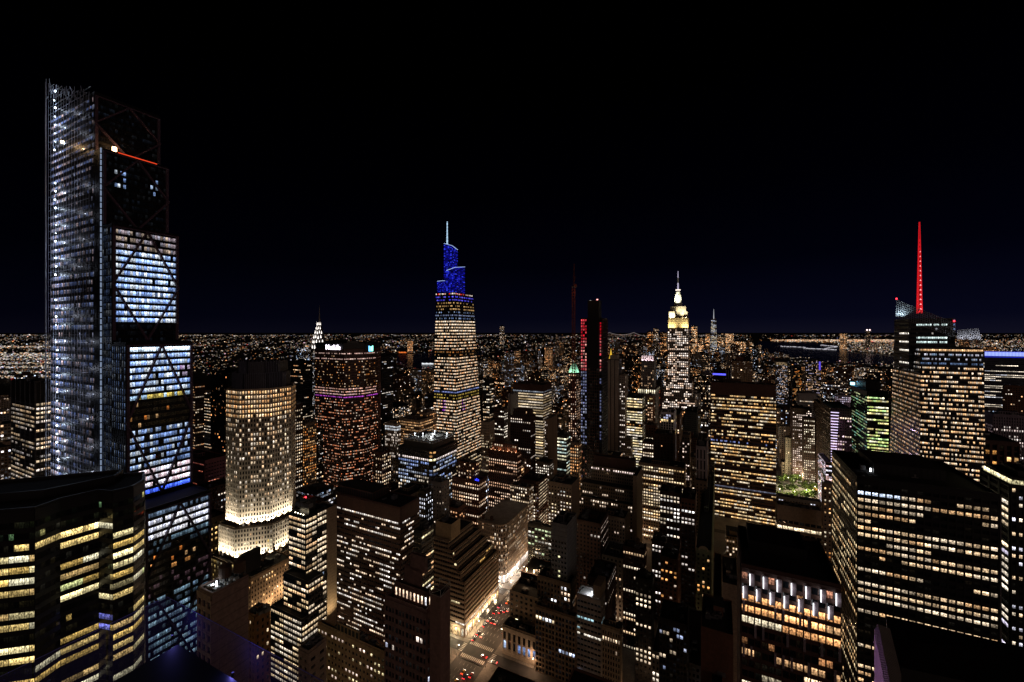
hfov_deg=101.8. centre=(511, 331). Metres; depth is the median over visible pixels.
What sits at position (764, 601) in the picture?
window
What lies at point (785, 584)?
window
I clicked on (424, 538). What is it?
glass banded annex
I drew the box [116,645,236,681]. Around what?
terrace parapet wall
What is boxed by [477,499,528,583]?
rounded corner building
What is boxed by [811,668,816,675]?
window
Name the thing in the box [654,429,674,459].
dark windowless box
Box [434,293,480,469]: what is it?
window
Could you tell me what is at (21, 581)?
window
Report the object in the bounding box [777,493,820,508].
grey low market hall
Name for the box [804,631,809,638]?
window
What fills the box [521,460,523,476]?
city building
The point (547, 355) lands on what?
city building
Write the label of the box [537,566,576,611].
carved stone block
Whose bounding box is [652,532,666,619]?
dim dark tower
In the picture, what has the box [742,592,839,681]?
window
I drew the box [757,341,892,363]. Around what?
bay
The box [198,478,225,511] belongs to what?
city building
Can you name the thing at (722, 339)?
distant tower
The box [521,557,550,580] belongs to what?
bright roof terrace building
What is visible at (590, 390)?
window
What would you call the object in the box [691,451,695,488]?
city building
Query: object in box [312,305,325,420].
art deco spire tower
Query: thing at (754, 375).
city building
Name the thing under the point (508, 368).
city building
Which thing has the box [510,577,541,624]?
blank walled building
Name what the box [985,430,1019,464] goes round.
colonnaded brown block
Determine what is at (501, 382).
city building
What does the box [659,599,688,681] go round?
mast edged glass building
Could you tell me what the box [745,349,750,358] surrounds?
city building
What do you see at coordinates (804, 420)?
window
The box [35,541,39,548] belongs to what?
window
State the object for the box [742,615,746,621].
window
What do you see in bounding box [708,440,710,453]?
city building
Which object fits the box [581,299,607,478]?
slender black tower
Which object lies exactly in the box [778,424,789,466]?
blue lit rooftop building
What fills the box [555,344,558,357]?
city building
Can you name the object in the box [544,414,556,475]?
blank brown slab
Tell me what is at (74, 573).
window
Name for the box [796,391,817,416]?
pale topped office block
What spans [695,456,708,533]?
dim brick slab
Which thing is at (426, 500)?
speckled dark block
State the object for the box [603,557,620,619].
window
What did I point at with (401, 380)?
city building
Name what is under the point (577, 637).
window
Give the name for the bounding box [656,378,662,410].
orange strip block
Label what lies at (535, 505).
avenue stone building
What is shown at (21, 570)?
window
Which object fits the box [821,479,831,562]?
slim tan tower
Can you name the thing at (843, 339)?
distant tower
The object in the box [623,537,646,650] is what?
red brick window tower
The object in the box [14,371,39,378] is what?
city building
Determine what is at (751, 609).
window
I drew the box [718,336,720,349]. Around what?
distant tower
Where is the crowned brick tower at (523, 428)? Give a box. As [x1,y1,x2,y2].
[510,408,535,474]
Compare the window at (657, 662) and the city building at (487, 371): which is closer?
the window at (657, 662)
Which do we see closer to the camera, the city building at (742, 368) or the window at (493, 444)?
the window at (493, 444)
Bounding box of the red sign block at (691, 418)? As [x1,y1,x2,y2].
[685,406,697,433]
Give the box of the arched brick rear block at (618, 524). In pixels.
[605,506,629,542]
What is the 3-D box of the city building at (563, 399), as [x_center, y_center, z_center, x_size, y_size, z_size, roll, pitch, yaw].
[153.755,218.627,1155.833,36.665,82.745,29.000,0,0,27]
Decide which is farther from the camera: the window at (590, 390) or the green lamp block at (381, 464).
the window at (590, 390)
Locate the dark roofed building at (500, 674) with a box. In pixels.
[488,666,535,681]
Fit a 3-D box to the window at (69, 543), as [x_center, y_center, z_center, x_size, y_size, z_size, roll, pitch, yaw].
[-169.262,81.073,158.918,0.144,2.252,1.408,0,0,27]
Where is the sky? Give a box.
[0,0,1023,332]
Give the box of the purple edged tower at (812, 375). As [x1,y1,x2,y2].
[805,359,820,398]
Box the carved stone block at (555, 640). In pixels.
[535,596,577,681]
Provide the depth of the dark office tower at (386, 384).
792.85 m
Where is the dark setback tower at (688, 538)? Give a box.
[681,487,696,606]
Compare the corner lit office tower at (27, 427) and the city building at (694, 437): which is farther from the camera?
the city building at (694, 437)
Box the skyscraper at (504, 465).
[488,441,520,510]
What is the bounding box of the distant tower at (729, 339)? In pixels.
[725,333,733,350]
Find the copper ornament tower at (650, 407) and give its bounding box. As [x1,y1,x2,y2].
[647,392,654,422]
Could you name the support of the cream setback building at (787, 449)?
on the ground
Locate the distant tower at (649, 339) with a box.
[647,330,652,352]
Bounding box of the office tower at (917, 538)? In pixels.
[832,449,1001,681]
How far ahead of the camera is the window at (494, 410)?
644.49 m
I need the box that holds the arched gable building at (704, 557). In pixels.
[696,453,714,610]
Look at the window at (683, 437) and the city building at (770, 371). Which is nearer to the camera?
the window at (683, 437)
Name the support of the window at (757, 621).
in the light tube tower at (788, 606)
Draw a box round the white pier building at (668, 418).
[661,408,675,460]
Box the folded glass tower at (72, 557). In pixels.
[0,469,145,681]
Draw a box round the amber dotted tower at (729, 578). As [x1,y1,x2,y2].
[722,554,736,681]
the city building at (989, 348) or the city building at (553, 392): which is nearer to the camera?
the city building at (553, 392)
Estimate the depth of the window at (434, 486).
387.01 m
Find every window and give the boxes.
[0,491,143,681]
[9,534,13,540]
[9,557,13,562]
[9,568,13,574]
[9,580,13,585]
[14,545,18,551]
[14,556,18,562]
[14,568,18,573]
[14,579,18,585]
[14,590,18,596]
[19,545,23,550]
[19,556,23,561]
[19,567,23,573]
[19,578,23,584]
[19,590,23,595]
[24,544,28,550]
[24,555,28,561]
[24,567,28,572]
[24,578,28,583]
[24,589,28,595]
[30,402,50,475]
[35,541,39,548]
[35,664,39,672]
[40,528,44,535]
[40,539,44,546]
[45,537,49,544]
[54,98,207,661]
[61,542,65,548]
[66,530,71,536]
[66,540,71,546]
[66,561,71,567]
[66,572,71,578]
[66,582,71,589]
[72,570,76,576]
[193,386,204,449]
[196,459,225,480]
[204,399,208,450]
[213,388,290,578]
[213,486,224,510]
[249,562,288,607]
[271,510,325,681]
[288,363,310,418]
[297,406,301,487]
[303,424,315,487]
[314,351,314,420]
[315,349,377,486]
[328,634,379,681]
[337,507,418,645]
[374,453,390,490]
[381,357,392,418]
[385,425,397,458]
[386,624,424,681]
[399,419,432,441]
[399,444,454,497]
[425,396,432,409]
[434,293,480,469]
[434,486,440,533]
[434,524,497,624]
[453,463,485,526]
[481,424,489,470]
[483,381,488,419]
[489,444,517,508]
[493,513,520,573]
[494,410,506,441]
[511,411,533,473]
[513,390,549,458]
[536,464,550,480]
[536,636,570,681]
[549,485,570,511]
[557,441,565,473]
[569,375,575,438]
[577,527,606,591]
[577,637,600,673]
[580,467,632,538]
[581,319,600,477]
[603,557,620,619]
[620,377,622,451]
[624,556,643,644]
[627,398,641,466]
[636,633,650,681]
[638,361,654,422]
[643,444,652,456]
[644,472,683,539]
[648,398,651,421]
[653,660,698,681]
[655,436,671,458]
[660,502,678,544]
[660,635,685,681]
[661,414,672,429]
[663,312,694,407]
[682,506,693,605]
[683,437,688,485]
[685,414,695,433]
[711,320,716,351]
[711,394,775,524]
[742,572,746,578]
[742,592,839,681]
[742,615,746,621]
[742,636,746,643]
[749,595,753,601]
[749,606,753,612]
[749,617,753,623]
[755,575,760,581]
[755,607,760,614]
[755,618,760,625]
[762,598,766,604]
[762,609,766,615]
[762,620,766,626]
[762,675,766,681]
[769,578,773,584]
[769,611,773,617]
[769,622,773,628]
[769,644,773,650]
[776,364,786,403]
[776,602,780,608]
[776,624,780,630]
[780,428,789,458]
[783,581,787,587]
[783,626,787,632]
[786,440,790,476]
[790,605,794,611]
[790,616,794,623]
[790,628,794,634]
[793,410,810,481]
[797,584,802,591]
[797,629,802,636]
[797,663,802,670]
[799,401,813,415]
[804,420,812,487]
[804,608,809,615]
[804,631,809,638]
[806,364,820,392]
[811,587,816,594]
[811,622,816,628]
[811,633,816,640]
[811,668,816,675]
[819,456,831,499]
[819,612,824,619]
[819,624,824,631]
[819,635,824,642]
[819,658,824,665]
[819,670,824,677]
[827,591,832,598]
[827,626,832,633]
[827,637,832,644]
[827,661,832,668]
[831,409,850,459]
[832,456,996,681]
[834,616,839,623]
[834,628,839,635]
[834,639,839,646]
[852,391,887,451]
[890,319,985,480]
[984,466,1023,645]
[985,357,1023,408]
[985,444,1017,464]
[994,417,1022,458]
[1006,387,1021,411]
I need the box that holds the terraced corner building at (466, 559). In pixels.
[434,513,498,637]
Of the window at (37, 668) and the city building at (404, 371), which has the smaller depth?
the window at (37, 668)
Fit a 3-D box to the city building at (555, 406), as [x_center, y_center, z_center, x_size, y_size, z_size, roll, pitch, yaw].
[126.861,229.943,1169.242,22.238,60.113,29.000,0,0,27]
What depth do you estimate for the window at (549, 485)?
438.43 m
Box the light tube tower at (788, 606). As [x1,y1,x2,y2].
[737,522,840,681]
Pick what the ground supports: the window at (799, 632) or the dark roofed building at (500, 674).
the dark roofed building at (500, 674)
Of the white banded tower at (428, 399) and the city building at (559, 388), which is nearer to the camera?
the white banded tower at (428, 399)
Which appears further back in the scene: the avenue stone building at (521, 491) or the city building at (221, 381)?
the city building at (221, 381)
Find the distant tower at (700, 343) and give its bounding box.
[698,337,702,352]
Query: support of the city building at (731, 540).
on the ground
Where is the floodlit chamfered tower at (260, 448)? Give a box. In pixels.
[212,358,298,579]
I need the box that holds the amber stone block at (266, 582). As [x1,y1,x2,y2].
[248,550,288,608]
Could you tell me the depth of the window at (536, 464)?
551.67 m
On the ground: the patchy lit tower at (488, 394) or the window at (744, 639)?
the patchy lit tower at (488, 394)
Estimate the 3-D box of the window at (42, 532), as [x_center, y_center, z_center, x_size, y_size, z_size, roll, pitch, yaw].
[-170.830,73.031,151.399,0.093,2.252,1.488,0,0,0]
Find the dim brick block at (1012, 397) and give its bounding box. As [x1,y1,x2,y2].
[1002,384,1023,413]
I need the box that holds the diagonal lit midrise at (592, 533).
[577,507,607,591]
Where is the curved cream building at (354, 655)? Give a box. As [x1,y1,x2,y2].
[317,619,383,681]
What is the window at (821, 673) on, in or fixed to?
in the light tube tower at (788, 606)
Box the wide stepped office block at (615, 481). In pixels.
[580,453,642,542]
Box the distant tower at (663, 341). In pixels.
[660,331,666,357]
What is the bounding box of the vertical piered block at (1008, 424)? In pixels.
[985,410,1023,460]
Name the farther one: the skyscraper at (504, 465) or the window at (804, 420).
the window at (804, 420)
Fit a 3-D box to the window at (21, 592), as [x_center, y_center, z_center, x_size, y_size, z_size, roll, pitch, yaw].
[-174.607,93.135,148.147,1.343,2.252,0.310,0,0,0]
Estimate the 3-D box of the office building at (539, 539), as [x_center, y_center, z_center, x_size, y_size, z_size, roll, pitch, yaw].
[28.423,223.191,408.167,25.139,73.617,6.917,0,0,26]
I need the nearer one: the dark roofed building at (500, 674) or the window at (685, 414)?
the dark roofed building at (500, 674)
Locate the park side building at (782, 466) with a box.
[780,459,784,475]
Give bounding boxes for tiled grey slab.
[551,510,576,580]
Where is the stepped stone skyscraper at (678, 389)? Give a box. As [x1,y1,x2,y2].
[663,278,695,408]
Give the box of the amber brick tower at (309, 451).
[303,419,315,487]
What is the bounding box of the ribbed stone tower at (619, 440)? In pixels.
[608,355,632,457]
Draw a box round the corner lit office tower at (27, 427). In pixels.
[11,376,50,478]
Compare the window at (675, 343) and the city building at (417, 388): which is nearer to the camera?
the window at (675, 343)
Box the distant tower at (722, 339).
[721,332,723,346]
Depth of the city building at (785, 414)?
850.69 m
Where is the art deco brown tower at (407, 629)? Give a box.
[384,551,431,681]
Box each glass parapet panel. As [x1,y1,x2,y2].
[35,626,104,659]
[108,597,164,624]
[165,596,191,651]
[192,610,218,624]
[220,625,249,641]
[251,642,283,659]
[286,661,322,681]
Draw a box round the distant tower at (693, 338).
[691,325,696,353]
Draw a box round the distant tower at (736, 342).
[734,340,739,351]
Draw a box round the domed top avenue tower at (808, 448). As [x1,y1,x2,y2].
[802,416,814,488]
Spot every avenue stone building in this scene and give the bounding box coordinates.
[510,479,533,521]
[534,481,547,523]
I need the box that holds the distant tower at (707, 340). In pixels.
[705,333,709,351]
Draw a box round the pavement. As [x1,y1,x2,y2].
[450,471,817,681]
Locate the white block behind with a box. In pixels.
[835,393,849,407]
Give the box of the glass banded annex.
[414,518,433,591]
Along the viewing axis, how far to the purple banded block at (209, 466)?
478.76 m
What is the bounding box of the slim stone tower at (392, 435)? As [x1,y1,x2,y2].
[385,420,400,482]
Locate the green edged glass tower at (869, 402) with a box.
[850,378,888,451]
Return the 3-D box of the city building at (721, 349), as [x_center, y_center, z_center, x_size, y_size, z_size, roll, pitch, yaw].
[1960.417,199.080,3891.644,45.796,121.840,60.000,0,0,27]
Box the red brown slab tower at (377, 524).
[337,479,419,645]
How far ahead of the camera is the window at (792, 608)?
143.11 m
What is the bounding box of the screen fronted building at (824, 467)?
[818,453,831,499]
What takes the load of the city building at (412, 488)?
on the ground
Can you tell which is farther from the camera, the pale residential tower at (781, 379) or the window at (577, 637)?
the pale residential tower at (781, 379)
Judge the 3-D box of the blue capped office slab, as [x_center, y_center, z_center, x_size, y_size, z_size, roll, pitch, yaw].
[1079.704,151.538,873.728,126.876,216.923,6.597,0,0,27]
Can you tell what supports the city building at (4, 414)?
on the ground
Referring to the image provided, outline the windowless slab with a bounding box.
[508,391,517,441]
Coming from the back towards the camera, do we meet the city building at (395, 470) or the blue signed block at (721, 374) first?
the blue signed block at (721, 374)
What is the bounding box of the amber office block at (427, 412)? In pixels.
[419,408,435,431]
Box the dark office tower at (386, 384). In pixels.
[381,353,392,418]
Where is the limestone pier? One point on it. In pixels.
(886, 667)
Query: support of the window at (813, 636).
in the light tube tower at (788, 606)
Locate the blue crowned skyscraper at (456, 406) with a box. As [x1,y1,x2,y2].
[433,222,480,472]
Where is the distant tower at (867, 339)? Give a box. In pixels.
[865,329,870,348]
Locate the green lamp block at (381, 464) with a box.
[373,445,390,490]
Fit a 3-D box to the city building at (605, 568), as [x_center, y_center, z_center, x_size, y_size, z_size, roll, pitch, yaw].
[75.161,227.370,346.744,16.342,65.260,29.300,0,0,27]
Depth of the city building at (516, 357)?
2617.70 m
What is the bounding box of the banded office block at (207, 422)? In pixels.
[204,394,210,450]
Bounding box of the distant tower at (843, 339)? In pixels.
[840,332,846,348]
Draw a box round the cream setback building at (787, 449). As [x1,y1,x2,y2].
[784,434,790,476]
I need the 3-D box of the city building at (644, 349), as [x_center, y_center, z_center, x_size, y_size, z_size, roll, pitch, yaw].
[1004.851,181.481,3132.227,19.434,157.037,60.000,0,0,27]
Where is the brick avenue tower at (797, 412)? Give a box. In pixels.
[790,404,811,482]
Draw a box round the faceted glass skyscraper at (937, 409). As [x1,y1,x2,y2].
[890,222,985,481]
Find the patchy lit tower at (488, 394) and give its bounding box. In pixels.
[483,375,493,420]
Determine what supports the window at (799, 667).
in the light tube tower at (788, 606)
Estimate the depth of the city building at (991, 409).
834.83 m
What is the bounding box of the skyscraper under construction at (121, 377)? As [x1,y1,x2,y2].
[45,79,212,662]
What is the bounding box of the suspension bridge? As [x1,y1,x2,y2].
[608,332,642,338]
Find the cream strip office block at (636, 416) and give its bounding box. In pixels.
[627,393,644,466]
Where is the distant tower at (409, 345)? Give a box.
[407,340,412,351]
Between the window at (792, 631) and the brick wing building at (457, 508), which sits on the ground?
the brick wing building at (457, 508)
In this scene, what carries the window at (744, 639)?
in the light tube tower at (788, 606)
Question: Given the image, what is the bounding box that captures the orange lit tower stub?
[570,438,581,480]
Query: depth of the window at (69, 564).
158.95 m
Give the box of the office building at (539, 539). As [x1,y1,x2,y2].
[528,519,550,561]
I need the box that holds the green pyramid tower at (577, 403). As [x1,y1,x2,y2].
[568,361,580,440]
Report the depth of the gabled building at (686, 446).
561.44 m
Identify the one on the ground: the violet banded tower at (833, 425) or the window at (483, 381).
the violet banded tower at (833, 425)
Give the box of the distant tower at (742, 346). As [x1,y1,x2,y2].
[740,340,745,352]
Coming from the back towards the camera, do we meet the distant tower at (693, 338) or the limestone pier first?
the distant tower at (693, 338)
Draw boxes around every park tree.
[777,473,786,480]
[777,483,789,490]
[785,476,794,483]
[786,474,797,482]
[789,486,798,495]
[797,479,808,488]
[802,489,814,497]
[807,482,817,489]
[810,489,817,497]
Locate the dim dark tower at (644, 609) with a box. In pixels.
[635,567,653,681]
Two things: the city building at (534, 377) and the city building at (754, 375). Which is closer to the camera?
the city building at (754, 375)
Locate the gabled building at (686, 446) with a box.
[682,430,690,487]
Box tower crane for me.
[571,264,576,438]
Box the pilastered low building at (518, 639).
[502,617,534,665]
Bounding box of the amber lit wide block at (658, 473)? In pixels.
[638,456,685,540]
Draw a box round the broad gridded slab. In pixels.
[711,379,775,525]
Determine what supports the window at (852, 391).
in the green edged glass tower at (869, 402)
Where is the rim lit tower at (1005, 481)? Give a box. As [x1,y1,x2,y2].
[979,461,1023,646]
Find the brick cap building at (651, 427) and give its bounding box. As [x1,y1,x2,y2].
[646,421,657,439]
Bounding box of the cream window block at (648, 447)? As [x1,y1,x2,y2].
[643,438,653,457]
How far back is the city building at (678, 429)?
721.03 m
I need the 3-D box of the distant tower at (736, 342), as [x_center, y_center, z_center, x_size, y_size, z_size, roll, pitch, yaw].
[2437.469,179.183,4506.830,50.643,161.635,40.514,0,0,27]
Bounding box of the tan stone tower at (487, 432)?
[481,419,494,472]
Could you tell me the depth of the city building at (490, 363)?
2159.87 m
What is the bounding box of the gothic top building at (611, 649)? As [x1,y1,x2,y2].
[602,618,622,681]
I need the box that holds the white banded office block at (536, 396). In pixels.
[513,380,551,459]
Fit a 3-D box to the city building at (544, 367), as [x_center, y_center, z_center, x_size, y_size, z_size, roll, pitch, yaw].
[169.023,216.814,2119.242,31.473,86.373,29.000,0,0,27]
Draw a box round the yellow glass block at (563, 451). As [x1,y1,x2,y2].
[557,430,569,474]
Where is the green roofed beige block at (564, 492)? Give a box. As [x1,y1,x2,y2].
[548,473,579,524]
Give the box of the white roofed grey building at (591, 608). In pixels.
[577,575,605,676]
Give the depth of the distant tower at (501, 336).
6491.81 m
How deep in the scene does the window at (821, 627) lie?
139.42 m
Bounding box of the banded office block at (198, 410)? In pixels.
[193,381,204,449]
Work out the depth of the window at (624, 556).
340.21 m
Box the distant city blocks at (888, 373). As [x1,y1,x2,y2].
[2,342,892,564]
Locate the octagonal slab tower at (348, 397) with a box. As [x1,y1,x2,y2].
[315,341,380,486]
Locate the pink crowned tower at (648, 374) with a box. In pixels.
[638,355,659,438]
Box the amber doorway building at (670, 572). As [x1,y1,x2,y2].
[660,542,679,609]
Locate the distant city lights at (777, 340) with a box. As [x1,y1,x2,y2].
[0,334,1023,378]
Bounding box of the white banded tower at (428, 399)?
[424,392,433,410]
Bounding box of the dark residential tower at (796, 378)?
[791,366,801,404]
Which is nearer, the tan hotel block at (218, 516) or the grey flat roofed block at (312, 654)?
the grey flat roofed block at (312, 654)
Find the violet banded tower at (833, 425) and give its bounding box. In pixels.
[814,395,851,484]
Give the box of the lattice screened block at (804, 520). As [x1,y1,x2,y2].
[775,499,820,541]
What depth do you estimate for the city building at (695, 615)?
287.25 m
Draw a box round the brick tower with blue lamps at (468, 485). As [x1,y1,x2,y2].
[452,454,485,526]
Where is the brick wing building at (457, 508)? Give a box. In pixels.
[449,497,465,518]
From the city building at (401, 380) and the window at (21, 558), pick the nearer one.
the window at (21, 558)
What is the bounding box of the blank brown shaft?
[430,578,449,681]
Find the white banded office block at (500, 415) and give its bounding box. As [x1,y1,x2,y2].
[493,404,507,442]
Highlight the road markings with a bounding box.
[453,590,509,678]
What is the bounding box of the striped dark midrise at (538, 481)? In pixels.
[520,471,546,523]
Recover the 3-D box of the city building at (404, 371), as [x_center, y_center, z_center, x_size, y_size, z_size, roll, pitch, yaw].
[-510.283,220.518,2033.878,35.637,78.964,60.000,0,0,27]
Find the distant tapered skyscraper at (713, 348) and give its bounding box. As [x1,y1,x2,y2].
[710,313,716,351]
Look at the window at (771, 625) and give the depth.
145.86 m
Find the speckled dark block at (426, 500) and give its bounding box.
[419,484,432,525]
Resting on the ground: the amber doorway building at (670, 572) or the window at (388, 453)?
the amber doorway building at (670, 572)
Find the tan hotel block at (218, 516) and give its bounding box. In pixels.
[212,508,225,552]
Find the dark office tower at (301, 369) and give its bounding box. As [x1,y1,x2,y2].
[288,358,312,419]
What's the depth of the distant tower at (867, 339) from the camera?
6291.19 m
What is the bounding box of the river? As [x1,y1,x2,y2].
[396,352,481,368]
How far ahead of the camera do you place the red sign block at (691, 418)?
785.94 m
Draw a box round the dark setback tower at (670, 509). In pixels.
[660,483,681,599]
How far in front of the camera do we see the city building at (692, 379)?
1796.51 m
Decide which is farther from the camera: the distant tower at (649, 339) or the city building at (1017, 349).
the distant tower at (649, 339)
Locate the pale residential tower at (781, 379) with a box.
[775,361,786,403]
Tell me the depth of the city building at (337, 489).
543.28 m
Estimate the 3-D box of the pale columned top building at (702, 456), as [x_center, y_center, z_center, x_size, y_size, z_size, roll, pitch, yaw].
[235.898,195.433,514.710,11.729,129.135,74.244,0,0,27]
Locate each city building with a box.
[0,394,10,419]
[0,408,9,421]
[0,421,10,441]
[0,439,10,479]
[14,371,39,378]
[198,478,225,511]
[211,367,237,454]
[296,346,309,359]
[296,482,334,502]
[299,495,323,502]
[316,428,322,483]
[335,481,348,499]
[381,416,398,445]
[391,482,397,490]
[393,373,410,389]
[393,387,410,402]
[393,403,410,417]
[393,457,397,483]
[393,481,425,496]
[401,368,409,374]
[404,395,415,413]
[405,393,420,407]
[410,368,421,386]
[414,386,421,391]
[422,368,433,383]
[422,382,433,407]
[478,360,487,375]
[479,470,487,511]
[484,367,491,377]
[488,359,493,367]
[492,372,496,377]
[494,363,500,371]
[494,380,503,384]
[495,395,501,403]
[496,385,502,396]
[502,386,510,405]
[504,352,513,388]
[514,350,519,368]
[516,363,523,381]
[520,352,527,361]
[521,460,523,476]
[524,365,532,371]
[524,368,531,380]
[528,374,537,380]
[539,357,541,368]
[541,365,548,374]
[542,370,548,379]
[544,346,551,368]
[544,380,554,404]
[550,368,555,378]
[552,402,558,413]
[554,409,562,414]
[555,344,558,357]
[555,360,564,364]
[555,362,562,374]
[555,384,563,397]
[558,342,563,355]
[558,414,562,429]
[559,390,567,397]
[559,395,567,409]
[560,364,567,385]
[563,352,570,364]
[563,401,567,431]
[568,343,573,351]
[568,354,576,371]
[568,667,612,681]
[588,559,615,619]
[602,540,623,621]
[608,450,622,456]
[614,341,619,353]
[624,352,634,386]
[632,355,641,393]
[637,348,642,355]
[643,345,646,354]
[649,350,654,358]
[652,600,701,681]
[656,368,664,384]
[659,411,660,428]
[670,407,681,460]
[675,408,685,432]
[689,377,694,389]
[691,366,700,375]
[691,431,697,451]
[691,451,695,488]
[693,352,701,363]
[693,390,700,408]
[695,375,708,391]
[698,409,700,432]
[701,382,710,439]
[702,353,709,376]
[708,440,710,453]
[709,376,719,382]
[719,346,723,353]
[721,362,725,368]
[724,353,729,365]
[726,525,736,560]
[730,344,737,362]
[731,356,752,381]
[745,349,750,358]
[753,346,757,373]
[753,370,756,381]
[763,374,770,382]
[768,367,773,374]
[776,406,780,457]
[776,415,776,467]
[777,405,789,424]
[787,372,790,384]
[821,378,833,381]
[823,382,841,400]
[825,366,830,372]
[826,372,833,379]
[834,366,850,388]
[842,388,849,394]
[854,365,864,384]
[865,366,884,390]
[866,366,881,389]
[959,339,968,346]
[982,346,996,354]
[985,406,1001,411]
[1012,347,1023,351]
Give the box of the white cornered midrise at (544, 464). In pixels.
[535,456,553,480]
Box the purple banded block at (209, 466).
[192,448,225,484]
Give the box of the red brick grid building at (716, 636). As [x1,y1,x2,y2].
[701,593,732,681]
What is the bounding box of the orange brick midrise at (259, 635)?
[249,602,270,681]
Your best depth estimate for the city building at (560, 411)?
1102.53 m
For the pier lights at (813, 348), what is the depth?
6570.51 m
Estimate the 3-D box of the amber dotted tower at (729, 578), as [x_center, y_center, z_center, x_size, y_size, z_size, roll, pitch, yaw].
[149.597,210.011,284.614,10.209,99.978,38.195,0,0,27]
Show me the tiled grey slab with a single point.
(563, 545)
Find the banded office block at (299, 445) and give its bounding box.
[296,401,302,489]
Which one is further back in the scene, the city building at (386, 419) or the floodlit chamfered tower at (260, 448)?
the city building at (386, 419)
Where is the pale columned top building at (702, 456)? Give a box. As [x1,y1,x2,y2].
[696,432,707,478]
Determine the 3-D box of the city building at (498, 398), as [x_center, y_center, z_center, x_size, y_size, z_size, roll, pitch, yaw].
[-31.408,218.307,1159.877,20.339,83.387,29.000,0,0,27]
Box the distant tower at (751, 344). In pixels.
[750,341,753,352]
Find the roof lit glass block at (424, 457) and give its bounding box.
[398,429,456,497]
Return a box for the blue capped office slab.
[983,351,1023,408]
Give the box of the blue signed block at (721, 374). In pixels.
[713,369,730,380]
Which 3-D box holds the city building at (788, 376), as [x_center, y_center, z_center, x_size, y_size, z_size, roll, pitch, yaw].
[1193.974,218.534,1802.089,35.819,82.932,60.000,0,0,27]
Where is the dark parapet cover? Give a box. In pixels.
[886,616,1023,670]
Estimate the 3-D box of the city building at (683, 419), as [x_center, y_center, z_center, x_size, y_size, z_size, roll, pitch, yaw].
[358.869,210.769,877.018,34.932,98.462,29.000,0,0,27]
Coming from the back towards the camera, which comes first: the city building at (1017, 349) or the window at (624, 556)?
the city building at (1017, 349)
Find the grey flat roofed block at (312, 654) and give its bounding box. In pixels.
[298,632,325,681]
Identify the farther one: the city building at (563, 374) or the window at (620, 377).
the city building at (563, 374)
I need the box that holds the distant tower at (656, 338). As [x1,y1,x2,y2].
[653,328,658,352]
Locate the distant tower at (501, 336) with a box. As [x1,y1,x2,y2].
[500,325,503,347]
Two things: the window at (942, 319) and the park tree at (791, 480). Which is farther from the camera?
the park tree at (791, 480)
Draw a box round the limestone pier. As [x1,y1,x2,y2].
[874,624,900,681]
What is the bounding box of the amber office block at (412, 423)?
[399,414,432,443]
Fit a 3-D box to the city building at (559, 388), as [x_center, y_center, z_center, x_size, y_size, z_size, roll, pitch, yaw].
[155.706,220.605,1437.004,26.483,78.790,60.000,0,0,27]
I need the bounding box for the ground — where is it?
[0,333,1023,681]
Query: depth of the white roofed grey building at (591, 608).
304.02 m
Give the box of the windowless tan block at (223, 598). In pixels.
[197,546,260,681]
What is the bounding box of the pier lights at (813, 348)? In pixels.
[782,345,837,349]
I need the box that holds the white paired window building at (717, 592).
[712,553,725,681]
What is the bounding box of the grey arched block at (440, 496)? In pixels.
[428,475,448,534]
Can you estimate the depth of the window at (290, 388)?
377.03 m
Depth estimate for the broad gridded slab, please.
571.42 m
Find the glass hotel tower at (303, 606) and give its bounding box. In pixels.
[270,494,336,681]

